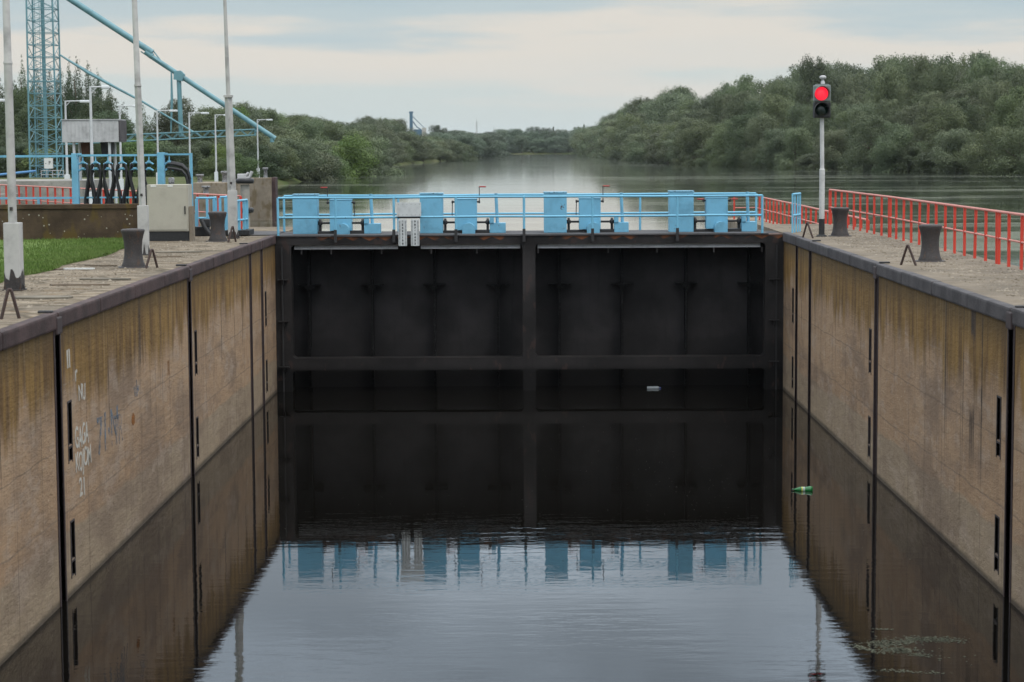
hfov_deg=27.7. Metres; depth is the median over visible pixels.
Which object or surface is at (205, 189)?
bright bollard
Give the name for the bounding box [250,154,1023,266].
river water
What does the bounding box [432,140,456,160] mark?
bank tree
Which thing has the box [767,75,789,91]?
willow tree
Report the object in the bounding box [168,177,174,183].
bright bollard
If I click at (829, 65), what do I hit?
willow tree
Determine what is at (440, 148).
bank tree
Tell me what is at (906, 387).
lock wall
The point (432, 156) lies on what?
bank tree
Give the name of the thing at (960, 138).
willow tree
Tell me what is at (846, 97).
willow tree
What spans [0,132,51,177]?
bank tree
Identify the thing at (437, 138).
bank tree
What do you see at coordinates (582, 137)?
willow tree
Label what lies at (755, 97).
willow tree
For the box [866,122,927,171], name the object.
willow tree
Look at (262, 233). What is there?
landing plate
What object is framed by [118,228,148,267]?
bollard
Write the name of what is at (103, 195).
bank railing
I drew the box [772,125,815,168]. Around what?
willow tree
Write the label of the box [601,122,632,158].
willow tree
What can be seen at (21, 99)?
bank tree
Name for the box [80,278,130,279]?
loose slab
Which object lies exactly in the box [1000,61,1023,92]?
willow tree
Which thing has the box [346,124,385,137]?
bank tree
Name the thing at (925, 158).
shore bush
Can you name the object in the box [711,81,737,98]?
willow tree
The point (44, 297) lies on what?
loose slab
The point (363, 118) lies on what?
bank tree
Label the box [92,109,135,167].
bank tree
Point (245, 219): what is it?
stair railing
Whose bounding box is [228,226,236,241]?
ladder hoop
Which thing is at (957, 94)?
willow tree
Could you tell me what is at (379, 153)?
river bush
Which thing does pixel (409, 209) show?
water gauge
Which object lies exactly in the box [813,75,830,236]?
signal light
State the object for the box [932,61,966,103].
willow tree
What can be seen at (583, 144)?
willow tree
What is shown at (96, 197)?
cable frame
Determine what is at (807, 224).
ladder hoop
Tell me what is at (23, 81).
poplar tree
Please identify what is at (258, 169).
street lamp
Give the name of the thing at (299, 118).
bank tree
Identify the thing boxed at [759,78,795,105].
willow tree
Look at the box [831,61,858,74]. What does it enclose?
willow tree
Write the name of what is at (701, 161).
shore bush
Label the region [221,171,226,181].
bright bollard
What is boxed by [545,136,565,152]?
tree
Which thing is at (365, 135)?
bank tree
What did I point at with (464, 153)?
bank tree
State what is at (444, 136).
bank tree
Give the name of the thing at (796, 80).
willow tree
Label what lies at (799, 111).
willow tree
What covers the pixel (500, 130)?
tree
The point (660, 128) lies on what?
willow tree
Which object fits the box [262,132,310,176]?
bank tree
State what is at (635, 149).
willow tree
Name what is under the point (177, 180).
ground
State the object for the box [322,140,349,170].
bank tree
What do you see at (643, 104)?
willow tree
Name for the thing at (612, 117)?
willow tree
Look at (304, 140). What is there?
bank tree
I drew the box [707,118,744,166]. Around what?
willow tree
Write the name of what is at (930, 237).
bollard
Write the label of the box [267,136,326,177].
bank tree
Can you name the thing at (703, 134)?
willow tree
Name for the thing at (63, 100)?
poplar tree
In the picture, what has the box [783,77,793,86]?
willow tree
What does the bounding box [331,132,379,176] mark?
river bush
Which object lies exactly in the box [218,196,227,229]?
guard frame
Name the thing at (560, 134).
tree
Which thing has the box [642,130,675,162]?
willow tree
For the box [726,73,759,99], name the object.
willow tree
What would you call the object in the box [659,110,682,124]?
willow tree
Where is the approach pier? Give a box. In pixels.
[728,217,779,227]
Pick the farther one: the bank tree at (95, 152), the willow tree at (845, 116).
the willow tree at (845, 116)
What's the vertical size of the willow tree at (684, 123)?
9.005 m
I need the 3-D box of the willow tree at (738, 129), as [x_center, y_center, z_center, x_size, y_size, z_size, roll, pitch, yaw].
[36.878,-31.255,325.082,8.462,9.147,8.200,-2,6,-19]
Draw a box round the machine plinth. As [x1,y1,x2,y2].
[225,229,253,234]
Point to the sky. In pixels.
(504, 64)
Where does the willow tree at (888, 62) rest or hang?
on the ground at (177, 180)
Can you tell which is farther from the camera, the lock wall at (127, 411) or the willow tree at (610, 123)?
the willow tree at (610, 123)
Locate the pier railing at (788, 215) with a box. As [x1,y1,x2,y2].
[733,197,869,229]
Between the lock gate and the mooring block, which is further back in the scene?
the mooring block
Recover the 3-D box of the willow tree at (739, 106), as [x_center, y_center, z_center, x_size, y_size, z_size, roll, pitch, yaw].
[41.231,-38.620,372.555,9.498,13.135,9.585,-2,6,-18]
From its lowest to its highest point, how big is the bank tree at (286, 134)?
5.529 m
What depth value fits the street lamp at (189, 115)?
127.41 m
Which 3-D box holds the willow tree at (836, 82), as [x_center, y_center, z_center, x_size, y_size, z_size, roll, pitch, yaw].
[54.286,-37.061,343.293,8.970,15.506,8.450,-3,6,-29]
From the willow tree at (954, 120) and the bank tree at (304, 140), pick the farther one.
the willow tree at (954, 120)
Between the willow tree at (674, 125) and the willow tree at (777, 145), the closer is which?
the willow tree at (777, 145)
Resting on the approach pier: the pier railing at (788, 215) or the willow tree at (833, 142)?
the pier railing at (788, 215)
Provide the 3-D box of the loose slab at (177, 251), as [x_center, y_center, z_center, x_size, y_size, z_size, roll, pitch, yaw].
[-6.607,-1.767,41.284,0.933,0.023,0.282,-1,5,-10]
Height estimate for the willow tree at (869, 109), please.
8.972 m
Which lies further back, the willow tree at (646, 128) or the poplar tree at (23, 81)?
the willow tree at (646, 128)
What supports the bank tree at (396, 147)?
on the ground at (177, 180)
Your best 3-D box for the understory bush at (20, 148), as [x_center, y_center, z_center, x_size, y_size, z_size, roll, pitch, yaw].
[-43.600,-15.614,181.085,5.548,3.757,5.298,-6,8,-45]
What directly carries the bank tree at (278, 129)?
on the ground at (177, 180)
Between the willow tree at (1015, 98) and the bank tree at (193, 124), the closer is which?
the bank tree at (193, 124)
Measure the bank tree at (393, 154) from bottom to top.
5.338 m
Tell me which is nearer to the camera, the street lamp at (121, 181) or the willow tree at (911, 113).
the street lamp at (121, 181)
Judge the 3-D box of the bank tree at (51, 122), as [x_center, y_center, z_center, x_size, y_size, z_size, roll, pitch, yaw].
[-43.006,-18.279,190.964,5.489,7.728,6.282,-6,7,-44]
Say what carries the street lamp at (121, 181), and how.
on the ground at (177, 180)
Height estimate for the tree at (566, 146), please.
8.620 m
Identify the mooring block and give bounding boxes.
[193,195,212,226]
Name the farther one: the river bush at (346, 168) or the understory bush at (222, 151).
the river bush at (346, 168)
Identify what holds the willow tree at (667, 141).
on the ground at (177, 180)
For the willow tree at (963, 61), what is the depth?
334.18 m
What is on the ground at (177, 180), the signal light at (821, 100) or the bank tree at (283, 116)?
the bank tree at (283, 116)
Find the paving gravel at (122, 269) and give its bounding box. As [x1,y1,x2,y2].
[0,236,251,307]
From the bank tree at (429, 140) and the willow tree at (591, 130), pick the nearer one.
the bank tree at (429, 140)
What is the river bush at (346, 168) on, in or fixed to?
on the ground at (177, 180)
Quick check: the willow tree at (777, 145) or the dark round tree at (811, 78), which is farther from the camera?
the dark round tree at (811, 78)
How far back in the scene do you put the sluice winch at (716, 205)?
49.69 m
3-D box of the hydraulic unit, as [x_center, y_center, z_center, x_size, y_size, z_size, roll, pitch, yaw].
[-7.184,-2.686,49.032,0.650,0.424,0.546,0,5,0]
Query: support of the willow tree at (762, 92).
on the ground at (177, 180)
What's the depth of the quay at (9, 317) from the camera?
33.94 m
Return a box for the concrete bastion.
[0,179,108,203]
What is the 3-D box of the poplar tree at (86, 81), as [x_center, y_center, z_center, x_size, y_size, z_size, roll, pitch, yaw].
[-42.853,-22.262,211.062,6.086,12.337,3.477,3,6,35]
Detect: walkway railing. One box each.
[277,194,763,235]
[283,192,756,230]
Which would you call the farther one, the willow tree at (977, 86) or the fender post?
the willow tree at (977, 86)
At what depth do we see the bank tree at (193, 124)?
205.10 m
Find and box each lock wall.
[0,235,276,665]
[783,232,1023,614]
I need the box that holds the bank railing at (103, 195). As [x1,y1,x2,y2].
[0,184,241,228]
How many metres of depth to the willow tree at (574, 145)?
778.94 m
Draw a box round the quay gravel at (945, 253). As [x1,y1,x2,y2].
[789,227,1023,299]
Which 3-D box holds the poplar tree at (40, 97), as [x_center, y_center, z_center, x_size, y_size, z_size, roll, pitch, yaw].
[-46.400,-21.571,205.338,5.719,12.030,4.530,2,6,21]
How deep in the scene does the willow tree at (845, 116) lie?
301.35 m
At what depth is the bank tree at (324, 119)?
418.31 m
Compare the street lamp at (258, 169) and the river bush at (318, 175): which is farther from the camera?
the river bush at (318, 175)
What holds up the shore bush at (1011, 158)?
on the ground at (177, 180)
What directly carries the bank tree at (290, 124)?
on the ground at (177, 180)
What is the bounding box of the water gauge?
[397,202,420,245]
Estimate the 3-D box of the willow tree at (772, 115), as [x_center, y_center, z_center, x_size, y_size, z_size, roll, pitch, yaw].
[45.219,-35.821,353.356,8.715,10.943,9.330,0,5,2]
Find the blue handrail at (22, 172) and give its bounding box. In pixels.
[0,170,35,175]
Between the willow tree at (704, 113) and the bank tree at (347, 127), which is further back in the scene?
the willow tree at (704, 113)
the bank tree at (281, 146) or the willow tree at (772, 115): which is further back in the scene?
the willow tree at (772, 115)
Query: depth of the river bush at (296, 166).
195.20 m
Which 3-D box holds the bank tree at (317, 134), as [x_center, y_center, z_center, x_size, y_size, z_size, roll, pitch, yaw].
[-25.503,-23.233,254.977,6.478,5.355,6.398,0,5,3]
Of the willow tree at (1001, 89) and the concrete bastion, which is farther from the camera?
the willow tree at (1001, 89)
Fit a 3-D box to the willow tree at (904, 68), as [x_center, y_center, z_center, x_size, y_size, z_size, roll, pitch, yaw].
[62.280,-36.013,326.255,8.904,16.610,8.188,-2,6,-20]
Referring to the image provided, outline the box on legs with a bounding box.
[61,119,126,202]
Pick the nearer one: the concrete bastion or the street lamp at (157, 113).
the concrete bastion
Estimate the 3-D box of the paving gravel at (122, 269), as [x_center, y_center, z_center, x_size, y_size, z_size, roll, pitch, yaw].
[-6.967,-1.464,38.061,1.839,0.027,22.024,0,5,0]
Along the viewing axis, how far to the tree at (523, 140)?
952.15 m
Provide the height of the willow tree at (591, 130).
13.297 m
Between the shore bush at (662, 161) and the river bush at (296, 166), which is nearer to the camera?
the river bush at (296, 166)
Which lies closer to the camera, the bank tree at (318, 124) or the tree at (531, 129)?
the bank tree at (318, 124)
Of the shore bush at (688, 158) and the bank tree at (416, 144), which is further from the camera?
the bank tree at (416, 144)
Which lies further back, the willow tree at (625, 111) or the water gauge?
the willow tree at (625, 111)
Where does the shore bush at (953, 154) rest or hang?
on the ground at (177, 180)
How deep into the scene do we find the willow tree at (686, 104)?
468.17 m
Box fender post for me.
[236,171,253,226]
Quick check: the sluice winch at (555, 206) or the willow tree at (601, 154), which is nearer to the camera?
the sluice winch at (555, 206)
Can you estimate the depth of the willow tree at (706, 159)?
342.89 m
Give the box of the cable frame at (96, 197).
[0,152,192,205]
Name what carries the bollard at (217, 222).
on the quay at (9, 317)
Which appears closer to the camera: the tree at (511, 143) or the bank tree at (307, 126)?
the bank tree at (307, 126)
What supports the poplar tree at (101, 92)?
on the ground at (177, 180)
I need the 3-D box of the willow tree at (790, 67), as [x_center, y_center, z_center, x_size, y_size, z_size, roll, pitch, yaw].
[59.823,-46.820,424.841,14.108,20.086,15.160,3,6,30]
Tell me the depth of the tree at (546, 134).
963.56 m
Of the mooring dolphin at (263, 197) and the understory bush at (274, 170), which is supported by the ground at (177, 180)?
the understory bush at (274, 170)
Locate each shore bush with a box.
[654,149,671,162]
[664,148,672,163]
[682,152,699,164]
[693,144,716,165]
[712,148,736,166]
[737,150,754,166]
[757,153,771,167]
[792,154,828,168]
[824,152,853,169]
[864,149,897,168]
[887,145,924,171]
[911,152,954,172]
[934,149,978,172]
[1000,145,1018,174]
[1012,150,1023,174]
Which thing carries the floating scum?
on the lock water at (554, 533)
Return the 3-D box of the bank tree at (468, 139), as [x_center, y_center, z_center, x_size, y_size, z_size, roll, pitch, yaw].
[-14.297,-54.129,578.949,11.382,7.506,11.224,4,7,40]
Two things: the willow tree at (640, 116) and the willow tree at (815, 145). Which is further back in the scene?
the willow tree at (640, 116)
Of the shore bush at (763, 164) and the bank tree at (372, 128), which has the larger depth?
the bank tree at (372, 128)
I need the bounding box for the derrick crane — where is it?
[25,0,276,177]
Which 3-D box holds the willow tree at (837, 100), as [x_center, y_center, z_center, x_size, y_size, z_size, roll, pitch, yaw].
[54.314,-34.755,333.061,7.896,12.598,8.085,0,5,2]
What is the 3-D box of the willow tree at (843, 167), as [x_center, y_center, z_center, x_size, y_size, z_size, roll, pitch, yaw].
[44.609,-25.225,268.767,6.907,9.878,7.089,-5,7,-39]
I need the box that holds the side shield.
[195,198,198,225]
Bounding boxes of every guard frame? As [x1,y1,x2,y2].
[195,196,216,226]
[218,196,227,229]
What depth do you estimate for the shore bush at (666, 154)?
389.12 m
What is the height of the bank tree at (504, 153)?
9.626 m
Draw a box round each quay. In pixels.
[0,227,282,328]
[772,224,1023,305]
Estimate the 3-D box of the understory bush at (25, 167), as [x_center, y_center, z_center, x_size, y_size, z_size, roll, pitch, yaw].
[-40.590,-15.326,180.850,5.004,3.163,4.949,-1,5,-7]
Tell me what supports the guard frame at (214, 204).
on the landing plate
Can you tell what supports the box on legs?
on the concrete bastion
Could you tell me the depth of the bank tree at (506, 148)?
714.38 m
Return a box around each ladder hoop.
[0,288,20,318]
[145,249,158,268]
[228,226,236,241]
[802,222,813,237]
[900,244,916,265]
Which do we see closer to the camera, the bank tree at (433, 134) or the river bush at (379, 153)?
the river bush at (379, 153)
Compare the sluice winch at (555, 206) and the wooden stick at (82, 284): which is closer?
the wooden stick at (82, 284)
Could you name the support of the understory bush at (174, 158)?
on the ground at (177, 180)
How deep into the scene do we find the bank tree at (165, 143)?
185.76 m
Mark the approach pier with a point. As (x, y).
(732, 224)
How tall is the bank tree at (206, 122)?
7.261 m
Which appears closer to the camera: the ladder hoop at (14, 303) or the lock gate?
the ladder hoop at (14, 303)
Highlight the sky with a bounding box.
[0,0,1023,133]
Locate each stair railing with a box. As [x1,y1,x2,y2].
[237,199,248,235]
[791,192,800,232]
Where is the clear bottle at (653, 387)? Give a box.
[647,386,660,388]
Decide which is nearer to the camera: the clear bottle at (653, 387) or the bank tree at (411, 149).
the clear bottle at (653, 387)
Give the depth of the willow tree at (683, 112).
454.96 m
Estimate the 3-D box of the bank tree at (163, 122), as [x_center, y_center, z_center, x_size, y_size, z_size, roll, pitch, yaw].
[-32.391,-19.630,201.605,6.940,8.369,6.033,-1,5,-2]
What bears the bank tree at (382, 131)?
on the ground at (177, 180)
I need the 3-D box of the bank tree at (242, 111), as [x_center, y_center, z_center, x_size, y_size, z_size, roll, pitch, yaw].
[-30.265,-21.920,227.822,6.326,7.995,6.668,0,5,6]
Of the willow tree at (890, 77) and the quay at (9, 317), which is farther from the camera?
the willow tree at (890, 77)
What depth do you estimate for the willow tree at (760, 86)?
492.70 m
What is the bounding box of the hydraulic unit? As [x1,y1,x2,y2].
[195,218,210,235]
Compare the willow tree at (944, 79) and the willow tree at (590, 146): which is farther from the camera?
the willow tree at (590, 146)
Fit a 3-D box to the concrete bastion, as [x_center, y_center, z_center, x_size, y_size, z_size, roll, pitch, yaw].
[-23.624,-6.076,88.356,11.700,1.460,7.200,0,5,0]
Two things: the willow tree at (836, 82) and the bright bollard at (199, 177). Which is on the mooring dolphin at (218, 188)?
the bright bollard at (199, 177)
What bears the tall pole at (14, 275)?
on the quay at (9, 317)
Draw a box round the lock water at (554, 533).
[0,385,1023,681]
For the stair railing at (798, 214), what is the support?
on the quay at (972, 286)
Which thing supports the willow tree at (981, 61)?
on the ground at (177, 180)
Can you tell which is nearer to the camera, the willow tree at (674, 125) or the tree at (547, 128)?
the willow tree at (674, 125)
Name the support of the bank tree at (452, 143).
on the ground at (177, 180)
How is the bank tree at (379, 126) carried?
on the ground at (177, 180)
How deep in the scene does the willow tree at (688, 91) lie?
535.77 m
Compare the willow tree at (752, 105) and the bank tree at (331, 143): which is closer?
the bank tree at (331, 143)
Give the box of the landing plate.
[226,231,285,235]
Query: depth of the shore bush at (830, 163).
276.69 m
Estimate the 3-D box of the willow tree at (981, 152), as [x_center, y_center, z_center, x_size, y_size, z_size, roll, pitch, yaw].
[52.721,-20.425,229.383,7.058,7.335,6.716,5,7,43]
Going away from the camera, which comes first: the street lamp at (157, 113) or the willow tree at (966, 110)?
the street lamp at (157, 113)
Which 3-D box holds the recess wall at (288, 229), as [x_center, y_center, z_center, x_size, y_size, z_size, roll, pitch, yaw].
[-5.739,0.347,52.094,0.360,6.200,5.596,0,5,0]
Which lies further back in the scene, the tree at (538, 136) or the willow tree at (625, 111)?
the tree at (538, 136)
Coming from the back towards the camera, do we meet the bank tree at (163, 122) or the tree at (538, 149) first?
the tree at (538, 149)
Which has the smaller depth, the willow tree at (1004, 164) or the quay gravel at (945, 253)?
the quay gravel at (945, 253)
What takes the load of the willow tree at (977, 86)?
on the ground at (177, 180)
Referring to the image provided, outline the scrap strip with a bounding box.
[63,268,94,268]
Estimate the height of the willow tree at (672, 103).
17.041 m
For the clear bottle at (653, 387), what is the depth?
49.51 m
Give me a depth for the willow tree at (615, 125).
603.92 m
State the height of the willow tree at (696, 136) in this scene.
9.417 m
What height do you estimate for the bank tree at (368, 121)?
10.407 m
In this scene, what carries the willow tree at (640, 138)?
on the ground at (177, 180)
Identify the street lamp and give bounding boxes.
[64,100,88,178]
[89,85,109,203]
[119,105,134,194]
[156,110,177,183]
[188,112,208,170]
[214,114,224,181]
[257,119,272,177]
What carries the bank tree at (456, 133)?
on the ground at (177, 180)
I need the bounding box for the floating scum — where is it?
[849,628,969,673]
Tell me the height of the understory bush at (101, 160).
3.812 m
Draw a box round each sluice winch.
[292,187,380,233]
[419,186,505,233]
[543,185,628,232]
[668,190,756,231]
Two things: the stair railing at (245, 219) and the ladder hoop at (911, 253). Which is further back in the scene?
the stair railing at (245, 219)
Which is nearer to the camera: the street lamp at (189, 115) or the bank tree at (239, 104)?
the street lamp at (189, 115)
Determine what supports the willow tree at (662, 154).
on the ground at (177, 180)
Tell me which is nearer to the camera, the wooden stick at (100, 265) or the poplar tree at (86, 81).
the wooden stick at (100, 265)
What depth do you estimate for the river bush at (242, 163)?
157.19 m
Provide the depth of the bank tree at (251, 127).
210.70 m
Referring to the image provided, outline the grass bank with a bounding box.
[0,239,123,282]
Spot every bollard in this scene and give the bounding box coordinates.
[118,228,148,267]
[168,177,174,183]
[196,174,203,181]
[201,186,209,193]
[206,211,227,241]
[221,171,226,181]
[263,167,267,176]
[828,207,851,236]
[915,224,944,261]
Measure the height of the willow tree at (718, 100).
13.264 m
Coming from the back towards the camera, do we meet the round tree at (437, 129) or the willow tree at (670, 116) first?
the round tree at (437, 129)
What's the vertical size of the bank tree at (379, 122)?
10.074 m
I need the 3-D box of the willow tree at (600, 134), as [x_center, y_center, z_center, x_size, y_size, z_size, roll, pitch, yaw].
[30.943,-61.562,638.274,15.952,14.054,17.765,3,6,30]
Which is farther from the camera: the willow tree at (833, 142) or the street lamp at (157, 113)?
the willow tree at (833, 142)
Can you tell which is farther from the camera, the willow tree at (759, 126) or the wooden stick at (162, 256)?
the willow tree at (759, 126)
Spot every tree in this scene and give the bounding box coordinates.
[0,80,25,176]
[0,83,14,143]
[0,86,60,169]
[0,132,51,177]
[14,55,35,175]
[14,100,62,177]
[15,61,63,173]
[29,69,64,174]
[51,57,73,115]
[56,59,103,169]
[63,116,124,176]
[70,96,125,176]
[73,60,105,175]
[79,68,113,114]
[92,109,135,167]
[103,87,130,122]
[123,96,159,173]
[145,141,193,176]
[146,96,207,161]
[175,104,214,143]
[180,105,239,176]
[204,117,253,143]
[213,131,282,168]
[220,107,249,128]
[223,100,260,114]
[233,115,253,132]
[242,120,276,138]
[243,109,271,130]
[248,139,294,178]
[253,107,281,128]
[262,110,293,127]
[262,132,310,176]
[264,122,289,136]
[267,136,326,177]
[277,128,298,138]
[280,119,320,140]
[280,128,308,138]
[282,118,296,128]
[283,114,309,127]
[288,136,322,169]
[295,117,329,141]
[302,115,334,122]
[303,130,323,142]
[305,137,335,177]
[307,139,332,150]
[320,122,347,144]
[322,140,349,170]
[325,151,344,178]
[337,127,360,137]
[340,122,358,127]
[343,125,363,132]
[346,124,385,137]
[350,130,380,145]
[352,115,376,124]
[356,117,376,124]
[367,123,394,133]
[370,137,396,167]
[372,120,384,125]
[373,132,409,162]
[375,116,406,131]
[375,128,407,158]
[375,139,400,166]
[384,122,403,132]
[391,118,417,134]
[391,133,411,159]
[395,132,429,160]
[396,138,416,161]
[411,141,440,161]
[419,139,438,158]
[422,132,451,137]
[424,140,443,159]
[428,124,446,132]
[429,135,446,140]
[429,135,454,141]
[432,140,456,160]
[442,130,466,136]
[442,139,467,160]
[447,134,485,158]
[448,141,469,160]
[453,134,487,156]
[462,143,478,159]
[474,133,502,157]
[481,133,512,157]
[492,129,513,147]
[492,140,510,154]
[496,130,508,135]
[496,136,509,150]
[502,135,519,152]
[506,128,529,151]
[509,135,530,152]
[523,131,545,151]
[525,126,545,146]
[528,139,547,152]
[538,127,556,150]
[539,131,554,150]
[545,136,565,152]
[550,129,567,145]
[554,132,572,146]
[561,135,576,152]
[566,126,595,153]
[570,135,588,154]
[571,129,599,155]
[576,131,601,152]
[579,124,600,155]
[584,129,600,155]
[585,118,615,156]
[589,119,622,157]
[594,130,613,157]
[599,111,620,125]
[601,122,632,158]
[603,113,642,158]
[605,116,640,138]
[606,124,643,159]
[614,113,655,149]
[615,106,632,118]
[616,108,626,117]
[619,133,650,160]
[624,141,650,161]
[626,95,654,118]
[626,123,668,152]
[636,101,654,119]
[641,97,662,122]
[642,91,694,132]
[642,124,673,152]
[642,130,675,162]
[654,118,700,150]
[655,131,679,163]
[656,84,702,100]
[658,85,695,120]
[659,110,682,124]
[665,111,680,121]
[665,133,681,161]
[669,116,712,162]
[671,120,719,165]
[673,108,694,119]
[676,99,698,118]
[679,94,722,119]
[682,127,717,158]
[691,106,719,125]
[701,92,729,126]
[703,132,744,164]
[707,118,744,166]
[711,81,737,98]
[719,89,753,124]
[719,93,744,122]
[721,112,768,166]
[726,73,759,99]
[735,99,762,144]
[739,112,779,166]
[742,92,760,107]
[748,88,776,108]
[751,127,788,167]
[753,77,769,100]
[756,99,787,140]
[756,127,804,168]
[757,92,793,129]
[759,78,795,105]
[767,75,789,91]
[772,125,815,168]
[780,102,816,154]
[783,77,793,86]
[783,101,805,156]
[785,64,811,87]
[788,68,802,94]
[789,66,830,95]
[792,52,837,153]
[800,98,845,153]
[807,128,854,169]
[811,129,852,165]
[820,61,845,72]
[825,70,863,128]
[826,102,860,130]
[828,109,851,136]
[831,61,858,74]
[831,87,868,126]
[834,69,869,130]
[836,108,883,170]
[839,64,873,95]
[844,112,894,170]
[846,103,886,146]
[861,61,911,131]
[862,55,900,95]
[862,60,892,107]
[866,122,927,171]
[867,86,910,116]
[869,53,909,76]
[875,98,910,148]
[885,52,920,73]
[888,58,933,107]
[891,100,930,155]
[894,52,936,145]
[906,90,946,157]
[908,60,960,138]
[913,102,970,172]
[923,52,969,80]
[929,127,990,172]
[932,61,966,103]
[941,88,988,140]
[944,96,988,144]
[951,69,972,91]
[954,50,997,80]
[955,51,991,79]
[957,124,1014,174]
[958,57,1011,94]
[958,76,996,137]
[969,56,1006,76]
[972,78,1019,147]
[981,65,1013,94]
[984,84,1023,148]
[987,126,1023,175]
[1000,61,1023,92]
[1007,67,1023,127]
[1012,103,1023,141]
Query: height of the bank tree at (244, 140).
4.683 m
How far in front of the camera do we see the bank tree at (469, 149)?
545.07 m
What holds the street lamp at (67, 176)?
on the ground at (177, 180)
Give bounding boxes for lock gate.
[275,228,783,391]
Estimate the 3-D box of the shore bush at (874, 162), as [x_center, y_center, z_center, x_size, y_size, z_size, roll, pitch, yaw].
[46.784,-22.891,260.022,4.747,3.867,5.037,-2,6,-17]
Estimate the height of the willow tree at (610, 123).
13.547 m
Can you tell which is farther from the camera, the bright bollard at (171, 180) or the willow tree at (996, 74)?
the willow tree at (996, 74)
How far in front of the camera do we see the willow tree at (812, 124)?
314.88 m
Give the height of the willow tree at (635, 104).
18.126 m
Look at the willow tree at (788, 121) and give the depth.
333.57 m
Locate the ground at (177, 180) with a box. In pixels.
[0,149,979,203]
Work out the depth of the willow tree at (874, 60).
353.39 m
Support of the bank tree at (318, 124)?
on the ground at (177, 180)
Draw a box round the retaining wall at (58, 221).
[0,204,146,239]
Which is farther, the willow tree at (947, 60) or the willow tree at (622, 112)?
the willow tree at (622, 112)
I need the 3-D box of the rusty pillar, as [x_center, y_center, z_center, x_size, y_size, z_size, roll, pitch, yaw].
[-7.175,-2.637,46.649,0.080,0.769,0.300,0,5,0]
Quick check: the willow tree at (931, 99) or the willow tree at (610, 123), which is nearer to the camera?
the willow tree at (931, 99)
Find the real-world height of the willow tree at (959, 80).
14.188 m
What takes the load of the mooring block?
on the ground at (177, 180)
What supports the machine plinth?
on the landing plate
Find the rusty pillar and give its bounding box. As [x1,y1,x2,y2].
[189,206,194,240]
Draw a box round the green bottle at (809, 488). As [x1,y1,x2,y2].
[792,486,812,490]
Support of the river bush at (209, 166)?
on the ground at (177, 180)
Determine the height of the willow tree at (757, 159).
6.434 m
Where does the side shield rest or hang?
on the hydraulic unit
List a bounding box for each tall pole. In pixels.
[2,0,26,290]
[132,0,151,254]
[223,0,239,238]
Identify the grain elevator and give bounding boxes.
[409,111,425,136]
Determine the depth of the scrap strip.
35.67 m
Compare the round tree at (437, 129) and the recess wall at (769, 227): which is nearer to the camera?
the recess wall at (769, 227)
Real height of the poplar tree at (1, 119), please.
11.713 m
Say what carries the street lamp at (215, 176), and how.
on the ground at (177, 180)
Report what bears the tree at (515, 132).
on the ground at (177, 180)
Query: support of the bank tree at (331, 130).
on the ground at (177, 180)
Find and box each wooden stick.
[50,283,109,285]
[84,265,116,265]
[145,256,180,257]
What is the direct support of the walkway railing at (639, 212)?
on the lock gate
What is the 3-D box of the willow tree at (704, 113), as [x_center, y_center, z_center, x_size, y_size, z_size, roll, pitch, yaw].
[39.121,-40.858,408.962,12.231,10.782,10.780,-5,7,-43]
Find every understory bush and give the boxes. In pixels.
[0,140,38,177]
[15,147,64,177]
[48,145,96,176]
[84,143,133,176]
[117,136,159,176]
[150,145,188,176]
[174,139,219,176]
[204,143,241,166]
[234,142,287,179]
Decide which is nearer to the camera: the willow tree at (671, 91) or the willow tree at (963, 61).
the willow tree at (963, 61)
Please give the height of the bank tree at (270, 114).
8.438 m
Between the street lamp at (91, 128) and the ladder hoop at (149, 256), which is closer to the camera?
the ladder hoop at (149, 256)
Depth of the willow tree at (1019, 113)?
239.01 m
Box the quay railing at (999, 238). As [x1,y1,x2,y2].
[828,189,1023,269]
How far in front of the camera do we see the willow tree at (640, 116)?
548.25 m
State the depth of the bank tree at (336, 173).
225.14 m
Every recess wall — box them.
[275,227,292,349]
[757,224,797,287]
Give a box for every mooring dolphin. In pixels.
[193,182,248,210]
[249,177,277,219]
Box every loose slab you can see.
[15,295,72,298]
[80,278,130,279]
[155,251,202,252]
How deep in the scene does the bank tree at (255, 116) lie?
233.68 m
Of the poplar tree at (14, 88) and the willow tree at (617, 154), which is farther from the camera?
the willow tree at (617, 154)
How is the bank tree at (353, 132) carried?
on the ground at (177, 180)
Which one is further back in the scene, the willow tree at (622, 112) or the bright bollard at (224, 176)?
the willow tree at (622, 112)
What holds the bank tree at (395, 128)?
on the ground at (177, 180)
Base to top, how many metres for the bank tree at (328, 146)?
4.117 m
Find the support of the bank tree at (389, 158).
on the ground at (177, 180)
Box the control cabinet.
[147,184,191,240]
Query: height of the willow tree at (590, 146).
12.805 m
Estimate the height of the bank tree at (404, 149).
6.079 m
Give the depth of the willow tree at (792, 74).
416.51 m
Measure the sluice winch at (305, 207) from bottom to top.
1.117 m
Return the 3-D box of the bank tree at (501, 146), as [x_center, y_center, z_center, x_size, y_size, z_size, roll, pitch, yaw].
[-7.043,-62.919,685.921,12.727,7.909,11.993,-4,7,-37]
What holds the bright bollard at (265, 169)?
on the mooring dolphin at (263, 197)
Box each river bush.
[194,155,226,180]
[221,152,263,178]
[263,146,304,178]
[296,147,343,180]
[327,150,351,177]
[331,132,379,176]
[356,135,406,174]
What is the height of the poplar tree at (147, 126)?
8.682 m

